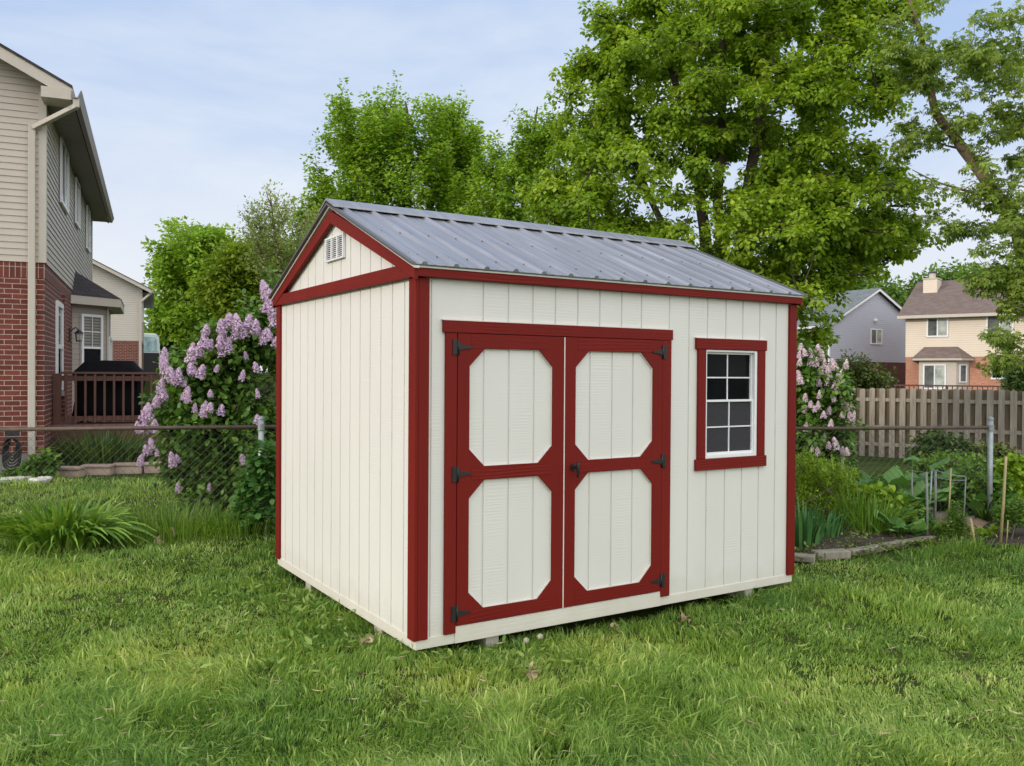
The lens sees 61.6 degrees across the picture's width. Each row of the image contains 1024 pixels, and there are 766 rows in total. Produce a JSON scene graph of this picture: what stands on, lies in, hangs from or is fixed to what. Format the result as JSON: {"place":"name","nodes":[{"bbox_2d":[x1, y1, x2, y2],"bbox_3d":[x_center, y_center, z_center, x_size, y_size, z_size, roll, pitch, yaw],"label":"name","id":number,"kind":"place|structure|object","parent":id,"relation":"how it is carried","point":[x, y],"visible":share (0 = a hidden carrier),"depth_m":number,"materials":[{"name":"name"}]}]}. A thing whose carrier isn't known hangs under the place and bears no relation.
{"place":"outdoors","nodes":[
{"label":"outdoors","id":0,"kind":"place"},
{"bbox_2d":[0,372,1023,765],"bbox_3d":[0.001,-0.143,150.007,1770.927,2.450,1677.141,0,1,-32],"label":"ground","id":1,"kind":"structure","parent":0,"point":[860,464],"depth_m":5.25,"materials":[{"name":"plant"}]},
{"bbox_2d":[0,477,20,482],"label":"flat stone","id":2,"kind":"object","parent":1,"relation":"on","point":[4,478],"visible":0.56,"depth_m":12.13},
{"bbox_2d":[0,447,64,477],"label":"ivy plant","id":3,"kind":"object","parent":1,"relation":"on","point":[50,470],"visible":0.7,"depth_m":12.42,"materials":[{"name":"green plant"}]},
{"bbox_2d":[28,477,46,482],"bbox_3d":[-6.699,1.380,12.117,0.257,0.075,0.153,1,1,27],"label":"flat stone","id":4,"kind":"object","parent":1,"relation":"on","point":[40,479],"visible":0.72,"depth_m":12.07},
{"bbox_2d":[0,43,124,474],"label":"two storey house","id":5,"kind":"structure","parent":1,"relation":"on","point":[58,306],"depth_m":13.25,"materials":[{"name":"plastic"}]},
{"bbox_2d":[2,431,21,469],"bbox_3d":[-7.420,0.995,12.745,0.260,0.614,0.157,0,1,-23],"label":"hose coil","id":6,"kind":"object","parent":5,"relation":"attached to","point":[8,454],"visible":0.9,"depth_m":12.72,"materials":[{"name":"black rubber"}]},
{"bbox_2d":[55,300,63,389],"bbox_3d":[-8.069,-0.649,15.314,0.040,1.570,1.040,0,1,-23],"label":"window","id":7,"kind":"structure","parent":5,"relation":"in","point":[59,329],"depth_m":15.30,"materials":[{"name":"white plastic"}]},
{"bbox_2d":[60,137,68,214],"bbox_3d":[-8.240,-3.790,15.817,0.040,1.160,1.400,0,1,-23],"label":"window","id":8,"kind":"structure","parent":5,"relation":"in","point":[64,155],"depth_m":15.80,"materials":[{"name":"white plastic"}]},
{"bbox_2d":[75,177,80,229],"bbox_3d":[-9.385,-3.862,18.547,0.040,0.970,1.020,0,1,-23],"label":"window","id":9,"kind":"structure","parent":5,"relation":"in","point":[77,186],"depth_m":18.53,"materials":[{"name":"white plastic"}]},
{"bbox_2d":[86,204,90,253],"bbox_3d":[-10.657,-3.853,21.597,0.040,1.070,1.130,0,1,-23],"label":"window","id":10,"kind":"structure","parent":5,"relation":"in","point":[88,214],"depth_m":21.58,"materials":[{"name":"white plastic"}]},
{"bbox_2d":[80,314,102,364],"bbox_3d":[-8.967,-0.752,18.323,0.050,1.420,0.550,1,1,22],"label":"window","id":11,"kind":"structure","parent":5,"relation":"in","point":[91,346],"depth_m":18.31,"materials":[{"name":"white plastic"}]},
{"bbox_2d":[109,337,111,359],"bbox_3d":[-9.218,-0.388,19.682,0.050,1.300,1.300,0,1,-23],"label":"window","id":12,"kind":"structure","parent":5,"relation":"in","point":[110,339],"depth_m":19.66,"materials":[{"name":"white plastic"}]},
{"bbox_2d":[56,466,85,476],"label":"edging block","id":13,"kind":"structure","parent":1,"relation":"on","point":[65,471],"depth_m":12.86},
{"bbox_2d":[0,488,160,561],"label":"daylily clump","id":14,"kind":"object","parent":1,"relation":"on","point":[55,527],"visible":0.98,"depth_m":7.63,"materials":[{"name":"plant"}]},
{"bbox_2d":[80,464,114,474],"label":"edging block","id":15,"kind":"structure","parent":1,"relation":"on","point":[88,470],"depth_m":13.20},
{"bbox_2d":[43,423,159,465],"bbox_3d":[-6.710,1.017,13.991,2.174,0.747,1.898,0,1,0],"label":"daylily clump","id":16,"kind":"object","parent":1,"relation":"on","point":[114,445],"visible":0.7,"depth_m":13.64,"materials":[{"name":"green plant"}]},
{"bbox_2d":[93,259,153,370],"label":"two storey house","id":17,"kind":"structure","parent":1,"relation":"on","point":[127,327],"depth_m":42.69,"materials":[{"name":"beige brick"}]},
{"bbox_2d":[142,301,143,322],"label":"window","id":18,"kind":"structure","parent":17,"relation":"in","point":[143,301],"depth_m":44.82,"materials":[{"name":"white plastic"}]},
{"bbox_2d":[114,462,143,473],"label":"edging block","id":19,"kind":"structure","parent":1,"relation":"on","point":[120,467],"depth_m":13.45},
{"bbox_2d":[51,372,237,465],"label":"wooden deck","id":20,"kind":"structure","parent":1,"relation":"on","point":[59,420],"depth_m":14.54,"materials":[{"name":"red wood"}]},
{"bbox_2d":[72,360,145,422],"bbox_3d":[-7.080,0.150,15.130,1.153,1.090,0.582,0,1,-10],"label":"covered grill","id":21,"kind":"object","parent":20,"relation":"on","point":[105,366],"visible":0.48,"depth_m":14.88,"materials":[{"name":"fabric"}]},
{"bbox_2d":[144,333,159,374],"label":"parked van","id":22,"kind":"object","parent":1,"relation":"on","point":[151,347],"visible":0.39,"depth_m":56.19,"materials":[{"name":"white paint"}]},
{"bbox_2d":[143,461,165,472],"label":"edging block","id":23,"kind":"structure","parent":1,"relation":"on","point":[152,469],"depth_m":13.57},
{"bbox_2d":[151,527,181,543],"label":"dead leaf","id":24,"kind":"object","parent":1,"relation":"on","point":[158,535],"visible":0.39,"depth_m":7.97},
{"bbox_2d":[81,494,268,546],"bbox_3d":[-3.303,1.287,8.337,2.071,0.411,1.542,0,1,0],"label":"grass tuft","id":25,"kind":"object","parent":1,"relation":"on","point":[179,526],"visible":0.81,"depth_m":8.11,"materials":[{"name":"plant"}]},
{"bbox_2d":[140,215,248,358],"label":"round tree","id":26,"kind":"object","parent":1,"relation":"on","point":[176,264],"visible":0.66,"depth_m":62.11,"materials":[{"name":"green plant"}]},
{"bbox_2d":[134,261,281,524],"bbox_3d":[-2.919,0.112,9.392,2.066,3.052,1.603,0,1,0],"label":"lilac bush","id":27,"kind":"object","parent":1,"relation":"on","point":[201,378],"visible":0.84,"depth_m":9.03,"materials":[{"name":"green plant"}]},
{"bbox_2d":[144,325,275,371],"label":"hedge","id":28,"kind":"object","parent":1,"relation":"on","point":[168,347],"visible":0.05,"depth_m":72.48,"materials":[{"name":"green plant"}]},
{"bbox_2d":[175,504,275,539],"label":"grass tuft","id":29,"kind":"object","parent":1,"relation":"on","point":[247,530],"visible":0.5,"depth_m":8.28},
{"bbox_2d":[186,230,295,375],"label":"lime tree","id":30,"kind":"object","parent":1,"relation":"on","point":[228,272],"visible":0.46,"depth_m":56.78,"materials":[{"name":"green plant"}]},
{"bbox_2d":[90,627,409,679],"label":"lawn weeds","id":31,"kind":"object","parent":1,"relation":"on","point":[308,640],"visible":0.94,"depth_m":4.67,"materials":[{"name":"green plant"}]},
{"bbox_2d":[229,440,275,535],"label":"weedy shrub","id":32,"kind":"object","parent":1,"relation":"on","point":[256,488],"visible":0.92,"depth_m":8.29,"materials":[{"name":"green plant"}]},
{"bbox_2d":[175,565,354,644],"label":"lawn weeds","id":33,"kind":"object","parent":1,"relation":"on","point":[297,606],"visible":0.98,"depth_m":5.56,"materials":[{"name":"green plant"}]},
{"bbox_2d":[258,364,275,375],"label":"hedge","id":34,"kind":"object","parent":1,"relation":"on","point":[264,373],"depth_m":59.97,"materials":[{"name":"green plant"}]},
{"bbox_2d":[233,179,320,289],"bbox_3d":[-5.400,-1.675,19.940,2.163,6.119,2.582,0,1,0],"label":"sparse tree","id":35,"kind":"object","parent":1,"relation":"on","point":[268,227],"visible":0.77,"depth_m":19.67,"materials":[{"name":"green plant"}]},
{"bbox_2d":[360,633,373,644],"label":"dead leaf","id":36,"kind":"object","parent":1,"relation":"on","point":[371,639],"visible":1,"depth_m":4.90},
{"bbox_2d":[279,70,493,258],"bbox_3d":[-3.790,-3.790,26.510,6.788,11.471,5.660,0,1,0],"label":"maple tree","id":37,"kind":"object","parent":1,"relation":"on","point":[375,145],"visible":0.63,"depth_m":25.71,"materials":[{"name":"green plant"}]},
{"bbox_2d":[0,416,993,537],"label":"chain link fence","id":38,"kind":"object","parent":1,"relation":"on","point":[260,426],"visible":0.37,"depth_m":8.56,"materials":[{"name":"grey metal"}]},
{"bbox_2d":[431,634,585,681],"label":"lawn weeds","id":39,"kind":"object","parent":1,"relation":"on","point":[513,652],"visible":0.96,"depth_m":4.65,"materials":[{"name":"green plant"}]},
{"bbox_2d":[0,514,1023,765],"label":"fresh clippings","id":40,"kind":"object","parent":1,"relation":"on","point":[470,748],"visible":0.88,"depth_m":3.88,"materials":[{"name":"green plant"}]},
{"bbox_2d":[1,544,1023,765],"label":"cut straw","id":41,"kind":"object","parent":1,"relation":"on","point":[547,694],"visible":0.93,"depth_m":4.07,"materials":[{"name":"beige plant"}]},
{"bbox_2d":[451,101,574,224],"bbox_3d":[0.399,-2.892,23.987,3.952,9.762,3.058,1,1,19],"label":"slender maple","id":42,"kind":"object","parent":1,"relation":"on","point":[525,161],"visible":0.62,"depth_m":23.57,"materials":[{"name":"green plant"}]},
{"bbox_2d":[521,661,541,682],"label":"dead leaf","id":43,"kind":"object","parent":1,"relation":"on","point":[533,673],"visible":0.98,"depth_m":4.45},
{"bbox_2d":[268,198,807,649],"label":"garden shed","id":44,"kind":"structure","parent":1,"relation":"on","point":[489,431],"depth_m":5.44,"materials":[{"name":"beige paint"}]},
{"bbox_2d":[451,333,563,625],"bbox_3d":[-0.016,0.544,5.016,0.766,1.646,0.040,0,1,-32],"label":"door","id":45,"kind":"structure","parent":44,"relation":"in","point":[507,475],"depth_m":5.03,"materials":[{"name":"beige paint"}]},
{"bbox_2d":[564,337,666,606],"bbox_3d":[0.675,0.544,5.421,0.816,1.646,0.092,0,1,-32],"label":"door","id":46,"kind":"structure","parent":44,"relation":"in","point":[615,460],"depth_m":5.44,"materials":[{"name":"beige paint"}]},
{"bbox_2d":[694,337,766,470],"bbox_3d":[1.515,0.142,6.011,0.696,0.906,0.082,0,1,-32],"label":"window","id":47,"kind":"structure","parent":44,"relation":"in","point":[730,416],"depth_m":6.01,"materials":[{"name":"red paint"}]},
{"bbox_2d":[535,633,542,651],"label":"dandelion","id":48,"kind":"object","parent":1,"relation":"on","point":[539,636],"visible":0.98,"depth_m":4.91,"materials":[{"name":"white plant"}]},
{"bbox_2d":[681,613,690,621],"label":"dead leaf","id":49,"kind":"object","parent":1,"relation":"on","point":[686,617],"visible":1,"depth_m":5.51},
{"bbox_2d":[514,0,951,352],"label":"maple tree","id":50,"kind":"object","parent":1,"relation":"on","point":[793,200],"visible":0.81,"depth_m":15.11,"materials":[{"name":"green plant"}]},
{"bbox_2d":[795,553,815,562],"bbox_3d":[2.494,1.492,7.330,0.181,0.060,0.100,1,2,23],"label":"edging timber","id":51,"kind":"object","parent":1,"relation":"on","point":[810,558],"visible":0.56,"depth_m":7.29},
{"bbox_2d":[811,548,850,560],"bbox_3d":[2.776,1.492,7.476,0.327,0.075,0.120,0,0,-14],"label":"edging timber","id":52,"kind":"object","parent":1,"relation":"on","point":[838,553],"visible":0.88,"depth_m":7.43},
{"bbox_2d":[795,330,868,489],"bbox_3d":[4.148,0.506,12.243,1.739,2.501,1.677,0,1,0],"label":"lilac bush","id":53,"kind":"object","parent":1,"relation":"on","point":[823,395],"visible":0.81,"depth_m":11.75,"materials":[{"name":"green plant"}]},
{"bbox_2d":[838,451,845,509],"bbox_3d":[3.487,1.124,9.112,0.108,0.804,0.061,0,1,0],"label":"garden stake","id":54,"kind":"object","parent":1,"relation":"on","point":[843,455],"visible":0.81,"depth_m":9.09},
{"bbox_2d":[797,288,905,409],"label":"two storey house","id":55,"kind":"structure","parent":1,"relation":"on","point":[873,325],"depth_m":58.38,"materials":[{"name":"grey plastic"}]},
{"bbox_2d":[870,329,882,344],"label":"window","id":56,"kind":"structure","parent":55,"relation":"in","point":[875,334],"depth_m":58.42,"materials":[{"name":"white plastic"}]},
{"bbox_2d":[827,349,898,408],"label":"round shrub","id":57,"kind":"object","parent":1,"relation":"on","point":[867,376],"visible":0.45,"depth_m":29.69,"materials":[{"name":"green plant"}]},
{"bbox_2d":[825,466,908,507],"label":"rhubarb plant","id":58,"kind":"object","parent":1,"relation":"on","point":[866,476],"visible":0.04,"depth_m":9.71,"materials":[{"name":"green plant"}]},
{"bbox_2d":[845,469,900,513],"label":"vegetable plant","id":59,"kind":"object","parent":1,"relation":"on","point":[872,477],"visible":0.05,"depth_m":9.87,"materials":[{"name":"green plant"}]},
{"bbox_2d":[846,273,909,306],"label":"tree","id":60,"kind":"object","parent":1,"relation":"on","point":[893,289],"visible":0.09,"depth_m":77.47,"materials":[{"name":"green plant"}]},
{"bbox_2d":[797,522,970,553],"bbox_3d":[3.116,1.482,8.416,2.481,0.075,1.657,0,1,-32],"label":"soil bed","id":61,"kind":"object","parent":1,"relation":"on","point":[886,538],"visible":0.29,"depth_m":8.07,"materials":[{"name":"soil"}]},
{"bbox_2d":[795,496,843,547],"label":"iris clump","id":62,"kind":"object","parent":61,"relation":"on","point":[804,531],"visible":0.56,"depth_m":7.85,"materials":[{"name":"plant"}]},
{"bbox_2d":[795,446,861,522],"bbox_3d":[3.170,1.159,9.004,1.051,0.992,0.558,0,1,0],"label":"tall herb","id":63,"kind":"object","parent":61,"relation":"on","point":[805,495],"visible":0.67,"depth_m":8.95,"materials":[{"name":"green plant"}]},
{"bbox_2d":[807,505,854,537],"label":"iris clump","id":64,"kind":"object","parent":61,"relation":"on","point":[834,530],"visible":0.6,"depth_m":8.12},
{"bbox_2d":[816,476,890,526],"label":"grass tuft","id":65,"kind":"object","parent":61,"relation":"on","point":[859,499],"visible":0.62,"depth_m":8.68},
{"bbox_2d":[821,488,932,532],"bbox_3d":[3.591,1.274,8.562,1.128,0.481,0.914,0,1,0],"label":"grass tuft","id":66,"kind":"object","parent":61,"relation":"on","point":[873,520],"visible":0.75,"depth_m":8.45,"materials":[{"name":"plant"}]},
{"bbox_2d":[851,479,924,525],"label":"lettuce plant","id":67,"kind":"object","parent":61,"relation":"on","point":[891,490],"visible":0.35,"depth_m":8.81,"materials":[{"name":"green plant"}]},
{"bbox_2d":[870,508,927,535],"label":"cabbage plant","id":68,"kind":"object","parent":61,"relation":"on","point":[915,527],"visible":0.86,"depth_m":8.28,"materials":[{"name":"green plant"}]},
{"bbox_2d":[892,500,935,524],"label":"vegetable plant","id":69,"kind":"object","parent":61,"relation":"on","point":[922,513],"visible":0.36,"depth_m":8.73,"materials":[{"name":"green plant"}]},
{"bbox_2d":[921,521,944,531],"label":"vegetable plant","id":70,"kind":"object","parent":61,"relation":"on","point":[931,526],"visible":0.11,"depth_m":8.58,"materials":[{"name":"green plant"}]},
{"bbox_2d":[931,499,979,540],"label":"leafy bush","id":71,"kind":"object","parent":61,"relation":"on","point":[953,525],"visible":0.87,"depth_m":8.27,"materials":[{"name":"green plant"}]},
{"bbox_2d":[847,535,936,556],"bbox_3d":[3.689,1.506,8.066,1.657,0.061,0.091,0,2,-33],"label":"edging timber","id":72,"kind":"object","parent":1,"relation":"on","point":[871,547],"visible":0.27,"depth_m":7.84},
{"bbox_2d":[795,519,996,561],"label":"creeping weeds","id":73,"kind":"object","parent":1,"relation":"on","point":[851,532],"visible":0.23,"depth_m":8.00,"materials":[{"name":"green plant"}]},
{"bbox_2d":[852,466,953,503],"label":"rhubarb plant","id":74,"kind":"object","parent":1,"relation":"on","point":[920,495],"visible":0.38,"depth_m":9.19,"materials":[{"name":"green plant"}]},
{"bbox_2d":[871,455,949,488],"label":"rhubarb plant","id":75,"kind":"object","parent":1,"relation":"on","point":[922,475],"visible":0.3,"depth_m":10.12,"materials":[{"name":"green plant"}]},
{"bbox_2d":[911,471,912,495],"bbox_3d":[4.241,1.235,9.113,0.028,0.620,0.022,0,1,0],"label":"garden stake","id":76,"kind":"object","parent":1,"relation":"on","point":[911,483],"visible":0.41,"depth_m":9.11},
{"bbox_2d":[909,469,965,480],"bbox_3d":[4.380,0.942,8.682,0.533,0.148,0.857,1,1,14],"label":"wire support","id":77,"kind":"object","parent":76,"relation":"attached to","point":[944,473],"visible":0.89,"depth_m":8.91,"materials":[{"name":"grey metal"}]},
{"bbox_2d":[925,472,928,534],"bbox_3d":[4.018,1.207,8.313,0.040,0.694,0.026,0,1,0],"label":"garden stake","id":78,"kind":"object","parent":1,"relation":"on","point":[927,506],"visible":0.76,"depth_m":8.30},
{"bbox_2d":[929,471,932,511],"bbox_3d":[4.386,1.238,9.013,0.052,0.630,0.020,0,1,0],"label":"garden stake","id":79,"kind":"object","parent":1,"relation":"on","point":[930,488],"visible":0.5,"depth_m":9.01,"materials":[{"name":"grey metal"}]},
{"bbox_2d":[841,388,1023,457],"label":"wooden fence","id":80,"kind":"object","parent":1,"relation":"on","point":[922,407],"visible":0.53,"depth_m":21.69,"materials":[{"name":"brown wood"}]},
{"bbox_2d":[933,471,936,519],"bbox_3d":[4.489,1.241,9.113,0.035,0.638,0.031,1,1,22],"label":"garden stake","id":81,"kind":"object","parent":1,"relation":"on","point":[935,497],"visible":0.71,"depth_m":9.10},
{"bbox_2d":[902,468,973,510],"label":"squash plant","id":82,"kind":"object","parent":1,"relation":"on","point":[946,476],"visible":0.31,"depth_m":9.68,"materials":[{"name":"green plant"}]},
{"bbox_2d":[903,424,976,497],"bbox_3d":[5.790,1.103,11.587,0.986,1.076,0.664,0,1,0],"label":"raspberry bush","id":83,"kind":"object","parent":1,"relation":"on","point":[945,440],"visible":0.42,"depth_m":11.52,"materials":[{"name":"green plant"}]},
{"bbox_2d":[932,510,954,518],"bbox_3d":[4.580,1.470,9.316,0.689,0.120,0.100,0,1,-35],"label":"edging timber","id":84,"kind":"object","parent":1,"relation":"on","point":[939,515],"visible":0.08,"depth_m":9.33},
{"bbox_2d":[872,0,1023,377],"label":"leaning tree","id":85,"kind":"object","parent":1,"relation":"on","point":[917,71],"visible":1,"depth_m":13.13,"materials":[{"name":"green plant"}]},
{"bbox_2d":[947,468,951,522],"bbox_3d":[4.332,1.196,8.513,0.048,0.708,0.018,0,1,0],"label":"garden cane","id":86,"kind":"object","parent":1,"relation":"on","point":[949,489],"visible":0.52,"depth_m":8.51,"materials":[{"name":"brown wood"}]},
{"bbox_2d":[906,449,1001,506],"bbox_3d":[5.473,1.198,10.614,1.208,0.774,0.730,0,1,0],"label":"leafy bush","id":87,"kind":"object","parent":1,"relation":"on","point":[959,460],"visible":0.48,"depth_m":10.54,"materials":[{"name":"green plant"}]},
{"bbox_2d":[901,256,1018,301],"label":"tree","id":88,"kind":"object","parent":1,"relation":"on","point":[955,274],"visible":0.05,"depth_m":79.14,"materials":[{"name":"green plant"}]},
{"bbox_2d":[915,531,1005,556],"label":"grass tuft","id":89,"kind":"object","parent":1,"relation":"on","point":[956,543],"visible":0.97,"depth_m":7.75,"materials":[{"name":"green plant"}]},
{"bbox_2d":[963,477,965,514],"bbox_3d":[4.694,1.270,8.914,0.042,0.583,0.016,0,1,0],"label":"garden cane","id":90,"kind":"object","parent":1,"relation":"on","point":[964,496],"visible":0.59,"depth_m":8.91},
{"bbox_2d":[962,515,975,520],"bbox_3d":[5.198,1.495,9.567,0.090,0.100,0.975,-1,0,44],"label":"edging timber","id":91,"kind":"object","parent":1,"relation":"on","point":[971,517],"visible":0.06,"depth_m":9.29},
{"bbox_2d":[969,519,975,544],"bbox_3d":[4.303,1.413,8.015,0.068,0.294,0.026,0,1,0],"label":"garden cane","id":92,"kind":"object","parent":1,"relation":"on","point":[972,528],"visible":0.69,"depth_m":8.01,"materials":[{"name":"brown wood"}]},
{"bbox_2d":[941,459,1017,518],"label":"vegetable plant","id":93,"kind":"object","parent":1,"relation":"on","point":[997,485],"visible":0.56,"depth_m":9.42,"materials":[{"name":"green plant"}]},
{"bbox_2d":[965,439,1019,467],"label":"raspberry bush","id":94,"kind":"object","parent":1,"relation":"on","point":[1002,451],"visible":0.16,"depth_m":12.12,"materials":[{"name":"green plant"}]},
{"bbox_2d":[983,520,1023,546],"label":"soil bed","id":95,"kind":"object","parent":1,"relation":"on","point":[1016,535],"visible":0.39,"depth_m":8.25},
{"bbox_2d":[939,484,1023,521],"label":"squash plant","id":96,"kind":"object","parent":95,"relation":"on","point":[976,506],"visible":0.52,"depth_m":9.21,"materials":[{"name":"green plant"}]},
{"bbox_2d":[968,524,1010,538],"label":"vegetable plant","id":97,"kind":"object","parent":95,"relation":"on","point":[992,529],"visible":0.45,"depth_m":8.49,"materials":[{"name":"green plant"}]},
{"bbox_2d":[999,456,1006,542],"bbox_3d":[4.639,1.124,8.112,0.071,0.861,0.028,0,1,0],"label":"garden cane","id":98,"kind":"object","parent":95,"relation":"on","point":[1003,502],"visible":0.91,"depth_m":8.10,"materials":[{"name":"brown wood"}]},
{"bbox_2d":[990,493,1023,538],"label":"vegetable plant","id":99,"kind":"object","parent":95,"relation":"on","point":[1014,515],"visible":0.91,"depth_m":8.27,"materials":[{"name":"green plant"}]},
{"bbox_2d":[993,450,1023,504],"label":"leafy bush","id":100,"kind":"object","parent":1,"relation":"on","point":[1015,467],"visible":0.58,"depth_m":9.51,"materials":[{"name":"green plant"}]},
{"bbox_2d":[996,351,1023,391],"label":"evergreen shrub","id":101,"kind":"object","parent":1,"relation":"on","point":[1014,379],"visible":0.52,"depth_m":29.82,"materials":[{"name":"green plant"}]},
{"bbox_2d":[0,0,1023,371],"label":"sky","id":102,"kind":"structure","parent":0,"point":[192,106],"materials":[{"name":"blue"}]},
{"bbox_2d":[885,384,999,390],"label":"raised deck","id":103,"kind":"structure","parent":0,"point":[957,386],"depth_m":45.24,"materials":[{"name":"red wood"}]},
{"bbox_2d":[897,271,1023,390],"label":"two storey house","id":104,"kind":"structure","parent":0,"point":[947,321],"depth_m":50.42,"materials":[{"name":"beige plastic"}]},
{"bbox_2d":[923,364,945,388],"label":"window","id":105,"kind":"structure","parent":104,"relation":"in","point":[933,374],"depth_m":50.22,"materials":[{"name":"glass"}]},
{"bbox_2d":[926,317,948,336],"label":"window","id":106,"kind":"structure","parent":104,"relation":"in","point":[935,327],"depth_m":50.83,"materials":[{"name":"glass"}]},
{"bbox_2d":[959,364,966,382],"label":"bay window","id":107,"kind":"structure","parent":104,"relation":"in","point":[962,367],"depth_m":49.66,"materials":[{"name":"white plastic"}]},
{"bbox_2d":[991,369,1005,378],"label":"window","id":108,"kind":"structure","parent":104,"relation":"in","point":[993,377],"depth_m":48.99,"materials":[{"name":"white plastic"}]},
{"bbox_2d":[986,315,1013,333],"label":"window","id":109,"kind":"structure","parent":104,"relation":"in","point":[991,321],"depth_m":49.00,"materials":[{"name":"white plastic"}]},
{"bbox_2d":[925,511,996,529],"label":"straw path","id":110,"kind":"structure","parent":0,"point":[978,522],"depth_m":9.15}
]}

